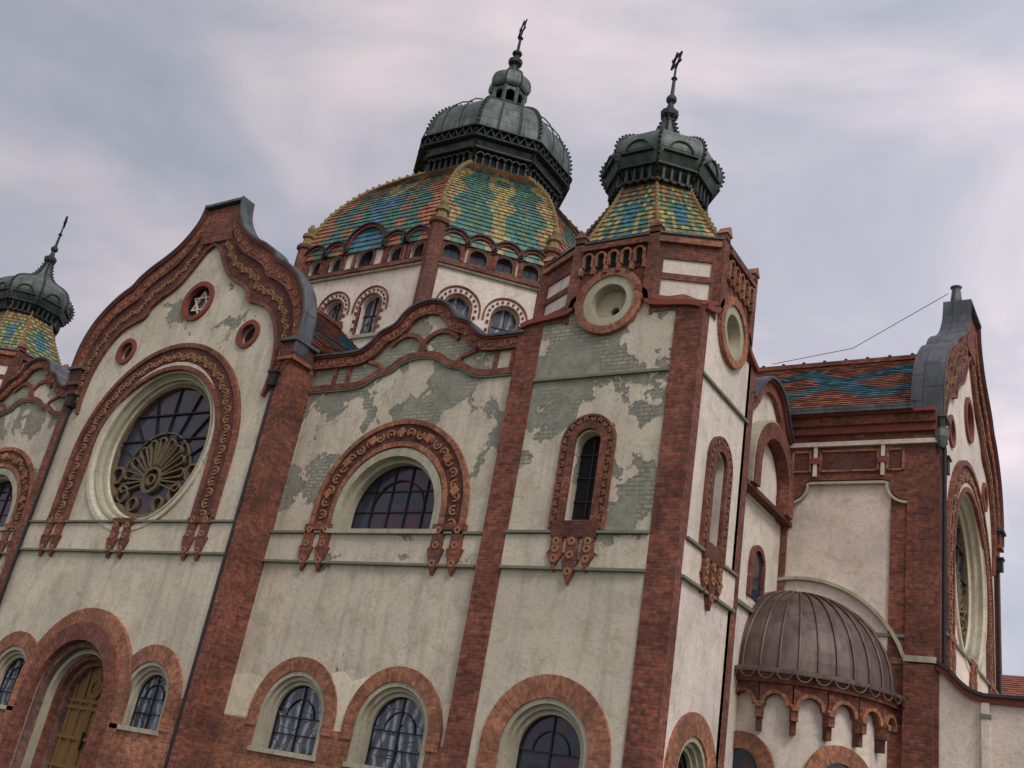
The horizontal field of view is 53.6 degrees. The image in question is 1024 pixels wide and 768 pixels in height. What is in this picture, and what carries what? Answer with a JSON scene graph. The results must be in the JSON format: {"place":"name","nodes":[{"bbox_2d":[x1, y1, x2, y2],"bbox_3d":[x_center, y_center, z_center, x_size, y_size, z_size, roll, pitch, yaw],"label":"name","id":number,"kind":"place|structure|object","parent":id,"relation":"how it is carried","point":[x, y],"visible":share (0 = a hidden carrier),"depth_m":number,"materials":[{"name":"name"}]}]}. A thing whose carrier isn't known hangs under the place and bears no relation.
{"place":"outdoors","nodes":[
{"label":"outdoors","id":0,"kind":"place"},
{"bbox_2d":[0,216,68,387],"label":"corner tower","id":1,"kind":"structure","parent":0,"point":[13,363],"depth_m":42.49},
{"bbox_2d":[0,365,7,384],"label":"wall","id":2,"kind":"structure","parent":1,"relation":"attached to","point":[3,368],"depth_m":42.39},
{"bbox_2d":[0,347,34,357],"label":"roof gutter","id":3,"kind":"object","parent":1,"relation":"on","point":[15,350],"visible":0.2,"depth_m":42.63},
{"bbox_2d":[0,310,57,362],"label":"tiled roof","id":4,"kind":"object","parent":3,"relation":"on","point":[12,331],"visible":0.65,"depth_m":44.21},
{"bbox_2d":[0,306,61,363],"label":"roof ridge tiles","id":5,"kind":"object","parent":4,"relation":"attached to","point":[26,329],"visible":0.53,"depth_m":44.60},
{"bbox_2d":[0,226,74,335],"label":"turret dome","id":6,"kind":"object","parent":4,"relation":"on","point":[57,323],"visible":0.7,"depth_m":45.31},
{"bbox_2d":[0,262,72,333],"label":"corner tower copper patina","id":7,"kind":"object","parent":6,"relation":"attached to","point":[36,282],"visible":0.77,"depth_m":45.07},
{"bbox_2d":[0,204,315,767],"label":"front gable","id":8,"kind":"structure","parent":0,"point":[211,683],"depth_m":30.28,"materials":[{"name":"brick"}]},
{"bbox_2d":[110,384,209,517],"bbox_3d":[-11.361,2.132,32.861,4.680,4.680,0.150,-5,-27,32],"label":"front gable tracery","id":9,"kind":"object","parent":8,"relation":"attached to","point":[165,459],"visible":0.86,"depth_m":32.75,"materials":[{"name":"metal"}]},
{"bbox_2d":[39,240,288,552],"bbox_3d":[-11.280,-0.010,33.272,10.167,11.362,0.085,-5,-27,32],"label":"front gable terracotta relief","id":10,"kind":"object","parent":8,"relation":"attached to","point":[195,358],"visible":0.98,"depth_m":33.33},
{"bbox_2d":[53,234,314,516],"bbox_3d":[-10.985,-0.660,33.831,11.160,11.042,0.820,-5,-27,32],"label":"front gable brick deep","id":11,"kind":"object","parent":8,"relation":"attached to","point":[265,280],"visible":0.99,"depth_m":33.58,"materials":[{"name":"brick"}]},
{"bbox_2d":[68,203,302,381],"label":"front gable red trim","id":12,"kind":"structure","parent":8,"relation":"attached to","point":[193,291],"depth_m":34.91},
{"bbox_2d":[191,291,208,312],"bbox_3d":[-10.621,-2.742,34.686,0.875,1.010,0.086,-5,-27,32],"label":"star","id":13,"kind":"object","parent":12,"relation":"in","point":[195,308],"visible":0.74,"depth_m":34.78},
{"bbox_2d":[67,195,319,380],"bbox_3d":[-10.498,-3.336,34.960,11.380,6.610,1.040,-5,-27,32],"label":"grey front gable lead","id":14,"kind":"object","parent":8,"relation":"attached to","point":[302,339],"visible":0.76,"depth_m":32.53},
{"bbox_2d":[224,671,449,731],"bbox_3d":[-4.495,8.009,25.539,7.730,1.504,0.028,-5,-27,32],"label":"front bay plaster new","id":15,"kind":"object","parent":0,"point":[244,687],"visible":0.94,"depth_m":26.94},
{"bbox_2d":[208,305,516,767],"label":"brick trim","id":16,"kind":"structure","parent":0,"point":[234,738],"depth_m":25.94,"materials":[{"name":"brick"}]},
{"bbox_2d":[268,304,518,767],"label":"front bay","id":17,"kind":"object","parent":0,"point":[436,554],"depth_m":27.93,"materials":[{"name":"brick"}]},
{"bbox_2d":[247,448,441,767],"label":"front bay stone moulding","id":18,"kind":"object","parent":17,"relation":"attached to","point":[365,476],"visible":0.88,"depth_m":26.52,"materials":[{"name":"stone"}]},
{"bbox_2d":[299,428,460,566],"bbox_3d":[-3.341,3.000,27.359,5.300,3.890,0.095,-5,-27,32],"label":"front bay terracotta relief","id":19,"kind":"object","parent":17,"relation":"attached to","point":[382,439],"visible":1,"depth_m":27.63},
{"bbox_2d":[262,357,511,567],"bbox_3d":[-3.425,2.022,28.014,7.801,6.092,0.130,-5,-27,32],"label":"front bay trim line","id":20,"kind":"object","parent":17,"relation":"attached to","point":[379,563],"visible":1,"depth_m":27.82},
{"bbox_2d":[314,424,462,523],"bbox_3d":[-3.201,2.492,27.647,5.200,3.150,0.060,-5,-27,32],"label":"arched window trim","id":21,"kind":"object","parent":17,"relation":"attached to","point":[435,452],"visible":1,"depth_m":27.84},
{"bbox_2d":[314,298,524,357],"bbox_3d":[-2.616,-1.615,29.779,7.799,1.516,0.860,-5,-27,32],"label":"grey front bay lead","id":22,"kind":"object","parent":17,"relation":"attached to","point":[461,316],"visible":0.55,"depth_m":29.54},
{"bbox_2d":[314,301,524,359],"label":"front bay red trim","id":23,"kind":"structure","parent":17,"relation":"attached to","point":[399,324],"depth_m":29.86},
{"bbox_2d":[0,0,1023,675],"label":"sky","id":24,"kind":"structure","parent":0,"point":[870,153],"materials":[{"name":"grey"}]},
{"bbox_2d":[439,51,757,767],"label":"corner tower","id":25,"kind":"structure","parent":0,"point":[645,737],"depth_m":23.79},
{"bbox_2d":[499,367,748,612],"bbox_3d":[2.718,2.803,25.713,5.440,5.010,3.960,-5,-27,32],"label":"corner tower trim line","id":26,"kind":"object","parent":25,"relation":"attached to","point":[684,577],"visible":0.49,"depth_m":24.13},
{"bbox_2d":[518,283,759,371],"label":"corner tower red trim","id":27,"kind":"structure","parent":25,"relation":"attached to","point":[665,301],"depth_m":25.43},
{"bbox_2d":[549,416,731,602],"bbox_3d":[2.608,3.400,25.459,5.280,3.986,4.028,-33,-48,59],"label":"corner tower terracotta relief","id":28,"kind":"object","parent":25,"relation":"attached to","point":[719,441],"visible":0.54,"depth_m":23.71},
{"bbox_2d":[544,259,750,767],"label":"tower wall","id":29,"kind":"structure","parent":25,"relation":"attached to","point":[697,685],"depth_m":23.97,"materials":[{"name":"paint"}]},
{"bbox_2d":[496,276,743,767],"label":"corner tower stone moulding","id":30,"kind":"object","parent":29,"relation":"attached to","point":[606,299],"visible":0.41,"depth_m":22.51,"materials":[{"name":"stone"}]},
{"bbox_2d":[549,244,748,569],"bbox_3d":[3.084,0.817,26.558,5.460,7.850,3.980,-5,-27,32],"label":"decorative window trim","id":31,"kind":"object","parent":25,"relation":"attached to","point":[713,553],"visible":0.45,"depth_m":23.82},
{"bbox_2d":[572,249,642,519],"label":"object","id":32,"kind":"object","parent":31,"relation":"attached to","point":[582,484],"visible":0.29,"depth_m":24.70,"materials":[{"name":"black"}]},
{"bbox_2d":[544,230,756,283],"bbox_3d":[3.790,-3.017,28.189,5.460,0.060,3.980,-5,-27,32],"label":"cornice","id":33,"kind":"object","parent":25,"relation":"on","point":[637,235],"visible":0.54,"depth_m":26.47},
{"bbox_2d":[565,176,717,251],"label":"roof ridge tiles","id":34,"kind":"object","parent":33,"relation":"on","point":[710,224],"visible":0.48,"depth_m":27.71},
{"bbox_2d":[586,182,714,241],"bbox_3d":[3.991,-4.112,28.655,5.070,2.385,3.678,-5,-27,32],"label":"tiled roof","id":35,"kind":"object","parent":33,"relation":"on","point":[618,222],"visible":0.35,"depth_m":27.37,"materials":[{"name":"tile"}]},
{"bbox_2d":[599,64,724,227],"bbox_3d":[4.604,-7.422,30.061,3.383,5.229,3.386,-5,-27,32],"label":"turret dome","id":36,"kind":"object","parent":35,"relation":"on","point":[617,182],"visible":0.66,"depth_m":28.33,"materials":[{"name":"metal"}]},
{"bbox_2d":[603,117,720,225],"bbox_3d":[4.429,-6.487,29.665,3.198,3.150,3.198,-5,-27,32],"label":"corner tower copper patina","id":37,"kind":"object","parent":36,"relation":"attached to","point":[669,136],"visible":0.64,"depth_m":28.17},
{"bbox_2d":[746,382,793,601],"bbox_3d":[7.022,2.841,27.733,0.400,6.200,3.900,-5,-27,32],"label":"side bay","id":38,"kind":"object","parent":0,"point":[773,436],"depth_m":28.34,"materials":[{"name":"brick"}]},
{"bbox_2d":[737,598,753,612],"bbox_3d":[6.320,5.982,26.482,0.100,0.100,3.800,-5,-27,32],"label":"side bay trim line","id":39,"kind":"object","parent":38,"relation":"attached to","point":[745,606],"visible":0.21,"depth_m":25.90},
{"bbox_2d":[747,479,791,526],"bbox_3d":[6.904,3.262,27.582,0.300,0.120,3.800,-5,-27,32],"label":"sloped ledge","id":40,"kind":"object","parent":38,"relation":"attached to","point":[765,503],"visible":0.79,"depth_m":27.54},
{"bbox_2d":[748,420,791,520],"bbox_3d":[7.128,2.175,28.027,0.360,2.270,3.340,-5,-27,32],"label":"side bay stone moulding","id":41,"kind":"object","parent":38,"relation":"attached to","point":[758,426],"visible":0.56,"depth_m":26.80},
{"bbox_2d":[754,379,792,444],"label":"side bay red trim","id":42,"kind":"structure","parent":38,"relation":"attached to","point":[773,382],"depth_m":29.45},
{"bbox_2d":[753,376,795,442],"bbox_3d":[7.205,0.504,28.897,0.800,1.280,3.917,-5,-27,32],"label":"grey side bay lead","id":43,"kind":"object","parent":38,"relation":"attached to","point":[761,383],"visible":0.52,"depth_m":28.81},
{"bbox_2d":[901,663,933,767],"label":"dark annex brick","id":44,"kind":"object","parent":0,"point":[918,723],"visible":1,"depth_m":24.98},
{"bbox_2d":[887,317,1004,767],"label":"side gable","id":45,"kind":"structure","parent":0,"point":[897,577],"depth_m":27.99,"materials":[{"name":"brick"}]},
{"bbox_2d":[911,299,1005,547],"bbox_3d":[14.774,0.590,33.245,1.040,6.610,11.039,-5,-27,32],"label":"gable coping","id":46,"kind":"object","parent":45,"relation":"attached to","point":[929,374],"visible":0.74,"depth_m":29.56,"materials":[{"name":"metal"}]},
{"bbox_2d":[950,285,961,300],"bbox_3d":[15.272,-2.877,34.817,0.406,1.200,0.406,24,-26,-29],"label":"side gable copper patina","id":47,"kind":"object","parent":46,"relation":"on","point":[956,293],"visible":0.56,"depth_m":34.80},
{"bbox_2d":[956,514,968,648],"bbox_3d":[13.580,5.974,31.094,0.150,4.680,4.540,-5,-27,32],"label":"side gable tracery","id":48,"kind":"object","parent":45,"relation":"attached to","point":[964,613],"visible":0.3,"depth_m":32.26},
{"bbox_2d":[946,369,995,685],"bbox_3d":[13.652,6.593,30.703,0.400,19.500,10.786,-5,-27,32],"label":"side gable plaster","id":49,"kind":"object","parent":45,"relation":"attached to","point":[963,449],"visible":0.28,"depth_m":32.30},
{"bbox_2d":[955,483,986,677],"bbox_3d":[13.781,5.957,30.965,0.530,5.840,5.665,-5,-27,32],"label":"window frame","id":50,"kind":"object","parent":49,"relation":"attached to","point":[982,651],"visible":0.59,"depth_m":32.37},
{"bbox_2d":[960,493,982,662],"bbox_3d":[13.150,9.498,29.445,0.560,13.090,8.342,-5,-27,32],"label":"side gable stone moulding","id":51,"kind":"object","parent":49,"relation":"attached to","point":[976,627],"visible":0.45,"depth_m":32.67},
{"bbox_2d":[956,649,987,692],"bbox_3d":[14.063,4.921,31.343,0.250,9.245,9.894,-5,-27,32],"label":"side gable plaster clean","id":52,"kind":"object","parent":49,"relation":"attached to","point":[962,673],"visible":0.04,"depth_m":28.77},
{"bbox_2d":[947,632,998,693],"bbox_3d":[13.480,8.714,29.650,0.130,1.020,9.894,-5,-27,32],"label":"side gable trim line","id":53,"kind":"object","parent":45,"relation":"attached to","point":[964,654],"visible":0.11,"depth_m":29.28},
{"bbox_2d":[945,350,1001,675],"bbox_3d":[14.274,3.262,32.114,0.820,11.042,10.825,-5,-27,32],"label":"ornamental trim","id":54,"kind":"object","parent":45,"relation":"attached to","point":[951,372],"visible":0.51,"depth_m":31.52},
{"bbox_2d":[944,347,996,690],"bbox_3d":[14.387,4.017,31.625,0.085,11.362,9.862,-5,-27,32],"label":"side gable terracotta relief","id":55,"kind":"object","parent":54,"relation":"attached to","point":[965,476],"visible":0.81,"depth_m":32.06},
{"bbox_2d":[946,331,1000,552],"bbox_3d":[13.823,6.968,30.370,0.190,18.620,10.608,-5,-27,32],"label":"side gable light","id":56,"kind":"object","parent":45,"relation":"attached to","point":[958,349],"visible":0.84,"depth_m":34.54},
{"bbox_2d":[948,328,1002,546],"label":"side gable red trim","id":57,"kind":"structure","parent":45,"relation":"attached to","point":[969,421],"depth_m":34.18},
{"bbox_2d":[1002,675,1023,695],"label":"house tile roof","id":58,"kind":"structure","parent":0,"point":[1013,685],"depth_m":56.54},
{"label":"ground","id":59,"kind":"structure","parent":0,"visible":0},
{"bbox_2d":[0,468,16,531],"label":"front bay stone moulding","id":60,"kind":"object","parent":59,"relation":"on","point":[6,475],"visible":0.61,"depth_m":37.31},
{"bbox_2d":[0,454,27,553],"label":"front bay terracotta relief","id":61,"kind":"object","parent":60,"relation":"attached to","point":[21,465],"visible":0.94,"depth_m":36.89},
{"bbox_2d":[0,451,29,522],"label":"arched window trim","id":62,"kind":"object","parent":60,"relation":"attached to","point":[10,461],"visible":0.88,"depth_m":37.41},
{"bbox_2d":[0,360,68,559],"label":"front bay","id":63,"kind":"object","parent":60,"relation":"on","point":[17,387],"depth_m":38.56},
{"bbox_2d":[0,401,58,554],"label":"front bay trim line","id":64,"kind":"object","parent":63,"relation":"attached to","point":[8,412],"visible":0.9,"depth_m":39.27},
{"bbox_2d":[0,362,67,522],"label":"front bay light","id":65,"kind":"object","parent":63,"relation":"attached to","point":[25,455],"visible":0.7,"depth_m":37.55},
{"bbox_2d":[0,369,64,573],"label":"wall","id":66,"kind":"structure","parent":59,"relation":"on","point":[28,428],"depth_m":38.74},
{"bbox_2d":[0,359,68,393],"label":"front bay red trim","id":67,"kind":"structure","parent":66,"relation":"on","point":[20,375],"depth_m":40.22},
{"bbox_2d":[0,356,68,390],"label":"grey front bay lead","id":68,"kind":"object","parent":67,"relation":"on","point":[60,371],"visible":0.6,"depth_m":39.54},
{"bbox_2d":[0,343,69,374],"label":"corner tower brick light","id":69,"kind":"object","parent":59,"relation":"on","point":[23,345],"visible":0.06,"depth_m":42.57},
{"bbox_2d":[48,667,102,767],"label":"door","id":70,"kind":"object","parent":59,"relation":"on","point":[84,700],"visible":0.64,"depth_m":30.09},
{"bbox_2d":[0,247,273,765],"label":"front gable plaster weathered","id":71,"kind":"object","parent":59,"relation":"on","point":[155,599],"visible":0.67,"depth_m":31.65,"materials":[{"name":"paint"}]},
{"bbox_2d":[0,371,212,767],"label":"front gable stone moulding","id":72,"kind":"object","parent":71,"relation":"attached to","point":[143,674],"visible":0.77,"depth_m":31.74,"materials":[{"name":"stone"}]},
{"bbox_2d":[21,362,232,551],"bbox_3d":[-11.532,2.292,32.571,10.200,6.410,0.530,-5,-27,32],"label":"round window surround","id":73,"kind":"object","parent":71,"relation":"attached to","point":[156,536],"visible":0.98,"depth_m":31.91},
{"bbox_2d":[20,519,236,555],"bbox_3d":[-12.124,4.706,31.312,10.200,1.020,0.130,-5,-27,32],"label":"front gable trim line","id":74,"kind":"object","parent":73,"relation":"attached to","point":[135,551],"visible":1,"depth_m":30.77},
{"bbox_2d":[0,222,299,767],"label":"front gable light","id":75,"kind":"object","parent":59,"relation":"on","point":[119,748],"depth_m":28.19,"materials":[{"name":"brick"}]},
{"bbox_2d":[224,316,511,746],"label":"facade wall","id":76,"kind":"structure","parent":59,"relation":"on","point":[354,622],"depth_m":27.20,"materials":[{"name":"paint"}]},
{"bbox_2d":[466,301,675,767],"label":"corner tower plaster patched","id":77,"kind":"object","parent":59,"relation":"on","point":[581,628],"visible":0.58,"depth_m":23.68,"materials":[{"name":"paint"}]},
{"bbox_2d":[475,217,759,767],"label":"corner tower brick light","id":78,"kind":"object","parent":59,"relation":"on","point":[580,700],"visible":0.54,"depth_m":22.66,"materials":[{"name":"brick"}]},
{"bbox_2d":[681,364,750,767],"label":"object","id":79,"kind":"object","parent":59,"relation":"on","point":[691,561],"visible":0.06,"depth_m":23.98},
{"bbox_2d":[724,394,780,767],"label":"side bay plaster","id":80,"kind":"object","parent":59,"relation":"on","point":[762,527],"visible":0.3,"depth_m":27.40,"materials":[{"name":"paint"}]},
{"bbox_2d":[736,692,886,767],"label":"apse wall","id":81,"kind":"structure","parent":59,"relation":"on","point":[801,746],"depth_m":24.43,"materials":[{"name":"paint"}]},
{"bbox_2d":[732,748,847,767],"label":"dark round porch glass","id":82,"kind":"object","parent":81,"relation":"attached to","point":[743,758],"visible":0.52,"depth_m":24.47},
{"bbox_2d":[733,687,897,767],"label":"arched brick trim","id":83,"kind":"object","parent":81,"relation":"attached to","point":[756,747],"visible":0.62,"depth_m":24.28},
{"bbox_2d":[755,717,884,753],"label":"corbels","id":84,"kind":"object","parent":81,"relation":"attached to","point":[857,739],"visible":0.49,"depth_m":24.25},
{"bbox_2d":[735,669,901,740],"bbox_3d":[6.692,8.108,25.749,5.640,1.100,2.885,-5,-27,32],"label":"arched corbel trim","id":85,"kind":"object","parent":84,"relation":"on","point":[793,689],"visible":0.52,"depth_m":24.55,"materials":[{"name":"brick"}]},
{"bbox_2d":[734,590,905,707],"bbox_3d":[6.947,6.484,26.371,5.863,2.826,2.959,-5,-27,32],"label":"half dome roof","id":86,"kind":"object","parent":85,"relation":"on","point":[806,634],"visible":0.73,"depth_m":25.27,"materials":[{"name":"metal"}]},
{"bbox_2d":[776,411,946,723],"bbox_3d":[8.480,7.190,26.701,5.517,13.600,0.478,-5,-27,32],"label":"side arm","id":87,"kind":"object","parent":59,"relation":"on","point":[913,483],"depth_m":27.35},
{"bbox_2d":[794,450,901,470],"bbox_3d":[9.514,2.187,28.770,3.070,0.580,0.015,-5,-27,32],"label":"side arm brick deep","id":88,"kind":"object","parent":87,"relation":"attached to","point":[850,460],"visible":0.95,"depth_m":28.73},
{"bbox_2d":[792,447,904,663],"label":"brick frieze panels","id":89,"kind":"object","parent":87,"relation":"attached to","point":[896,660],"visible":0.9,"depth_m":28.54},
{"bbox_2d":[777,480,935,663],"bbox_3d":[8.196,5.308,27.951,6.625,5.496,0.220,-5,-27,32],"label":"wall molding","id":90,"kind":"object","parent":87,"relation":"attached to","point":[918,659],"visible":0.68,"depth_m":27.62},
{"bbox_2d":[784,437,936,651],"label":"wall","id":91,"kind":"structure","parent":87,"relation":"attached to","point":[839,535],"depth_m":28.00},
{"bbox_2d":[791,406,936,464],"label":"side arm red trim","id":92,"kind":"structure","parent":87,"relation":"attached to","point":[872,429],"depth_m":28.68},
{"bbox_2d":[875,633,904,637],"bbox_3d":[8.761,6.611,26.929,3.230,0.080,0.090,-5,-27,32],"label":"side arm trim line","id":93,"kind":"object","parent":87,"relation":"attached to","point":[889,635],"visible":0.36,"depth_m":26.25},
{"bbox_2d":[934,427,948,448],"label":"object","id":94,"kind":"object","parent":87,"relation":"attached to","point":[941,435],"visible":1,"depth_m":27.53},
{"bbox_2d":[939,672,1023,767],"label":"wall","id":95,"kind":"structure","parent":59,"relation":"on","point":[959,730],"depth_m":24.39,"materials":[{"name":"paint"}]},
{"bbox_2d":[935,664,1023,706],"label":"annex red trim","id":96,"kind":"structure","parent":95,"relation":"attached to","point":[969,694],"depth_m":24.59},
{"bbox_2d":[936,660,1023,699],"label":"wall coping","id":97,"kind":"object","parent":95,"relation":"attached to","point":[958,680],"visible":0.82,"depth_m":24.55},
{"bbox_2d":[981,703,990,767],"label":"annex plaster side","id":98,"kind":"object","parent":95,"relation":"attached to","point":[985,741],"visible":1,"depth_m":24.15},
{"bbox_2d":[980,713,990,719],"bbox_3d":[13.667,7.806,22.924,5.640,0.100,0.150,-5,-27,32],"label":"annex trim line","id":99,"kind":"object","parent":98,"relation":"attached to","point":[987,716],"visible":1,"depth_m":24.31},
{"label":"plaster side of the main block","id":100,"kind":"object","parent":59,"relation":"on","visible":0},
{"bbox_2d":[294,216,562,334],"bbox_3d":[-3.033,0.669,45.442,14.660,8.850,14.660,-5,-27,32],"label":"dome drum","id":101,"kind":"object","parent":100,"relation":"attached to","point":[431,257],"depth_m":39.94,"materials":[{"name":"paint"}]},
{"bbox_2d":[329,298,515,333],"bbox_3d":[-2.940,0.161,45.658,13.240,1.770,13.240,-5,-27,32],"label":"dome drum glass light","id":102,"kind":"object","parent":101,"relation":"in","point":[497,319],"visible":0.19,"depth_m":39.53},
{"bbox_2d":[308,232,539,353],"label":"drum wall","id":103,"kind":"structure","parent":101,"relation":"attached to","point":[399,285],"depth_m":39.69,"materials":[{"name":"paint"}]},
{"bbox_2d":[309,261,538,339],"bbox_3d":[-2.864,-0.252,45.834,14.040,3.080,14.040,-5,-27,32],"label":"dome drum stone moulding","id":104,"kind":"object","parent":101,"relation":"attached to","point":[363,335],"visible":0.05,"depth_m":39.74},
{"bbox_2d":[304,224,544,262],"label":"dome drum red trim","id":105,"kind":"structure","parent":101,"relation":"attached to","point":[371,226],"depth_m":40.37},
{"bbox_2d":[304,221,546,259],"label":"molding","id":106,"kind":"object","parent":101,"relation":"attached to","point":[383,242],"visible":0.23,"depth_m":40.41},
{"bbox_2d":[302,196,561,248],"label":"dome drum ochre relief","id":107,"kind":"object","parent":101,"relation":"attached to","point":[444,210],"visible":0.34,"depth_m":40.68},
{"bbox_2d":[306,162,579,265],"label":"dome tile glazed","id":108,"kind":"object","parent":101,"relation":"on","point":[473,200],"visible":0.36,"depth_m":42.08,"materials":[{"name":"tile"}]},
{"bbox_2d":[313,160,580,234],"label":"dome ochre relief","id":109,"kind":"object","parent":108,"relation":"attached to","point":[462,165],"visible":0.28,"depth_m":44.52},
{"bbox_2d":[413,29,572,237],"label":"dome","id":110,"kind":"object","parent":108,"relation":"on","point":[542,154],"visible":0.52,"depth_m":47.34,"materials":[{"name":"metal"}]},
{"bbox_2d":[518,19,527,36],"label":"dome crown iron","id":111,"kind":"object","parent":110,"relation":"on","point":[524,24],"visible":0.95,"depth_m":53.68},
{"bbox_2d":[790,402,914,415],"bbox_3d":[-2.584,4.723,42.795,39.500,0.800,24.050,-5,-27,32],"label":"roof gutter","id":112,"kind":"object","parent":100,"relation":"on","point":[855,408],"visible":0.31,"depth_m":28.80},
{"bbox_2d":[311,313,914,408],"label":"block tile roof","id":113,"kind":"structure","parent":112,"relation":"on","point":[873,383],"depth_m":32.88,"materials":[{"name":"tile"}]},
{"bbox_2d":[317,294,947,372],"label":"block","id":114,"kind":"structure","parent":113,"relation":"on","point":[761,369],"depth_m":36.15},
{"label":"pavement","id":115,"kind":"structure","parent":0,"visible":0},
{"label":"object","id":116,"kind":"object","parent":115,"relation":"on","visible":0},
{"bbox_2d":[10,641,102,767],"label":"door surround","id":117,"kind":"object","parent":116,"relation":"on","point":[62,657],"visible":0.47,"depth_m":30.32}
]}

